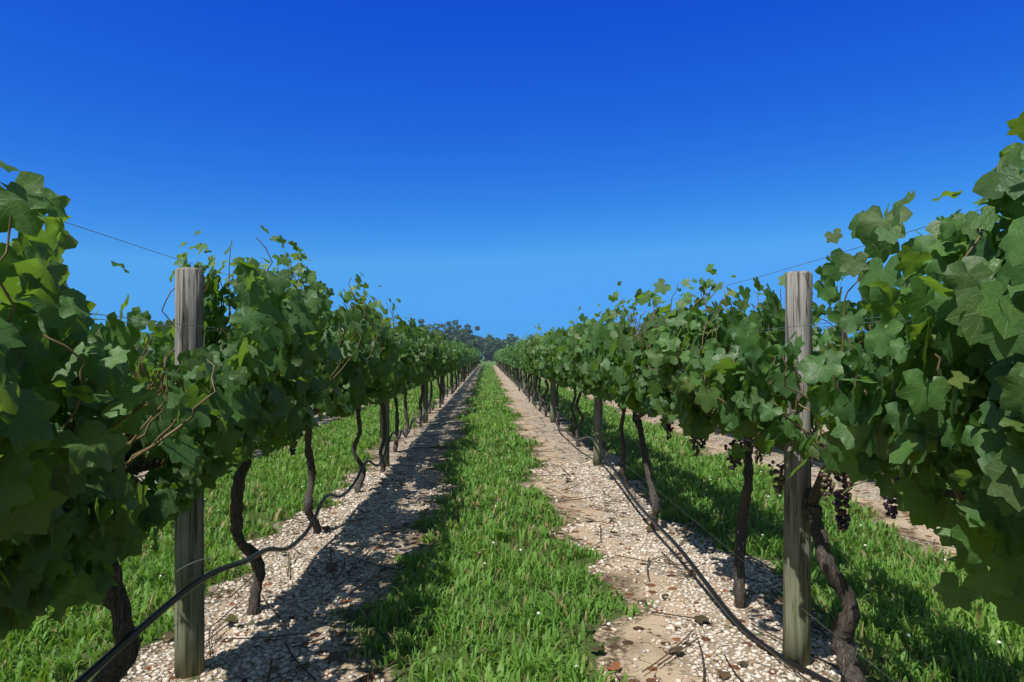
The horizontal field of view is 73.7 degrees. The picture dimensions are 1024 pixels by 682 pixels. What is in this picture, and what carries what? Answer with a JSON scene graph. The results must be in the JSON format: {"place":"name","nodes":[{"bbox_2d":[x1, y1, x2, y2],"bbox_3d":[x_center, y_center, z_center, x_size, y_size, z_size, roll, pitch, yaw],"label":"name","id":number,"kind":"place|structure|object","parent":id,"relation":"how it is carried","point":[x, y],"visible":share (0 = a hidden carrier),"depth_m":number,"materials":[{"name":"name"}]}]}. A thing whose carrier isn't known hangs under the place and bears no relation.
{"place":"outdoors","nodes":[
{"label":"outdoors","id":0,"kind":"place"},
{"bbox_2d":[0,364,1023,681],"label":"grass","id":1,"kind":"structure","parent":0,"point":[682,468],"depth_m":4.38,"materials":[{"name":"green plant"}]},
{"bbox_2d":[0,0,1023,349],"label":"sky","id":2,"kind":"structure","parent":0,"point":[499,167],"materials":[{"name":"blue"}]},
{"bbox_2d":[1,356,1023,681],"bbox_3d":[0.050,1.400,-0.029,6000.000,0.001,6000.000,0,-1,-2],"label":"ground","id":3,"kind":"structure","parent":0,"point":[623,650],"depth_m":4.26,"materials":[{"name":"beige gravel"}]},
{"bbox_2d":[418,319,433,334],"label":"tree","id":4,"kind":"object","parent":3,"relation":"on","point":[420,321],"visible":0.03,"depth_m":194.48,"materials":[{"name":"green plant"}]},
{"bbox_2d":[431,320,470,341],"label":"tree","id":5,"kind":"object","parent":3,"relation":"on","point":[448,333],"visible":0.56,"depth_m":181.12,"materials":[{"name":"green plant"}]},
{"bbox_2d":[451,334,464,344],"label":"tree","id":6,"kind":"object","parent":3,"relation":"on","point":[455,337],"visible":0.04,"depth_m":173.54,"materials":[{"name":"green plant"}]},
{"bbox_2d":[444,326,484,346],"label":"tree","id":7,"kind":"object","parent":3,"relation":"on","point":[467,336],"visible":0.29,"depth_m":186.28,"materials":[{"name":"green plant"}]},
{"bbox_2d":[454,327,486,339],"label":"tree","id":8,"kind":"object","parent":3,"relation":"on","point":[463,329],"visible":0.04,"depth_m":209.88,"materials":[{"name":"green plant"}]},
{"bbox_2d":[466,341,482,363],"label":"tree","id":9,"kind":"object","parent":3,"relation":"on","point":[474,343],"visible":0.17,"depth_m":117.36,"materials":[{"name":"green plant"}]},
{"bbox_2d":[465,334,488,359],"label":"tree","id":10,"kind":"object","parent":3,"relation":"on","point":[478,341],"visible":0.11,"depth_m":169.70,"materials":[{"name":"green plant"}]},
{"bbox_2d":[161,267,812,678],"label":"trellis posts","id":11,"kind":"object","parent":3,"relation":"on","point":[189,525],"visible":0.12,"depth_m":3.06,"materials":[{"name":"grey wood"}]},
{"bbox_2d":[176,557,210,571],"bbox_3d":[-1.412,0.997,3.029,0.143,0.086,0.143,0,-1,-2],"label":"hose tie","id":12,"kind":"object","parent":11,"relation":"attached to","point":[209,558],"visible":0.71,"depth_m":2.98,"materials":[{"name":"white metal"}]},
{"bbox_2d":[481,337,502,360],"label":"tree","id":13,"kind":"object","parent":3,"relation":"on","point":[490,347],"visible":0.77,"depth_m":171.77,"materials":[{"name":"green plant"}]},
{"bbox_2d":[483,334,503,360],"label":"tree","id":14,"kind":"object","parent":3,"relation":"on","point":[489,337],"visible":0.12,"depth_m":191.33,"materials":[{"name":"green plant"}]},
{"bbox_2d":[120,461,867,681],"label":"gravel stones","id":15,"kind":"object","parent":3,"relation":"on","point":[347,527],"visible":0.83,"depth_m":4.10,"materials":[{"name":"beige gravel"}]},
{"bbox_2d":[73,364,833,681],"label":"drip hose","id":16,"kind":"object","parent":15,"relation":"on","point":[88,674],"visible":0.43,"depth_m":3.44,"materials":[{"name":"black plastic"}]},
{"bbox_2d":[139,406,954,681],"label":"fallen twigs","id":17,"kind":"object","parent":15,"relation":"on","point":[648,561],"visible":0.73,"depth_m":4.27,"materials":[{"name":"brown wood"}]},
{"bbox_2d":[494,338,515,360],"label":"tree","id":18,"kind":"object","parent":3,"relation":"on","point":[504,343],"visible":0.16,"depth_m":175.42,"materials":[{"name":"green plant"}]},
{"bbox_2d":[61,360,965,681],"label":"grapevine trunks","id":19,"kind":"object","parent":3,"relation":"on","point":[121,664],"visible":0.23,"depth_m":3.67,"materials":[{"name":"brown wood"}]},
{"bbox_2d":[230,253,749,420],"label":"vine leaves","id":20,"kind":"object","parent":19,"relation":"attached to","point":[606,371],"visible":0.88,"depth_m":6.19,"materials":[{"name":"green plant"}]},
{"bbox_2d":[0,216,981,501],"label":"vine shoots","id":21,"kind":"object","parent":19,"relation":"attached to","point":[156,442],"visible":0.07,"depth_m":2.59,"materials":[{"name":"green plant"}]},
{"bbox_2d":[87,399,898,529],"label":"grape clusters","id":22,"kind":"object","parent":19,"relation":"hanging from","point":[846,496],"visible":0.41,"depth_m":2.65,"materials":[{"name":"purple food"}]},
{"bbox_2d":[84,309,909,380],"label":"vine leaves","id":23,"kind":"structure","parent":19,"relation":"attached to","point":[508,355],"depth_m":7.94,"materials":[{"name":"green plant"}]},
{"bbox_2d":[0,111,1023,639],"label":"vine leaves","id":24,"kind":"object","parent":19,"relation":"attached to","point":[964,321],"visible":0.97,"depth_m":1.82,"materials":[{"name":"green plant"}]},
{"bbox_2d":[503,334,528,343],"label":"tree","id":25,"kind":"object","parent":3,"relation":"on","point":[511,337],"visible":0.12,"depth_m":196.94,"materials":[{"name":"green plant"}]},
{"bbox_2d":[163,398,909,679],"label":"fallen leaves","id":26,"kind":"object","parent":3,"relation":"on","point":[339,656],"visible":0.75,"depth_m":3.58,"materials":[{"name":"brown plant"}]},
{"bbox_2d":[44,209,980,681],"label":"trellis wires","id":27,"kind":"object","parent":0,"point":[422,411],"visible":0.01,"depth_m":2.87,"materials":[{"name":"grey metal"}]},
{"bbox_2d":[160,399,999,660],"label":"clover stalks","id":28,"kind":"object","parent":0,"point":[537,489],"visible":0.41,"depth_m":4.36,"materials":[{"name":"green plant"}]},
{"bbox_2d":[159,402,1000,666],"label":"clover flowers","id":29,"kind":"object","parent":28,"relation":"attached to","point":[907,634],"visible":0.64,"depth_m":4.70,"materials":[{"name":"white plant"}]}
]}

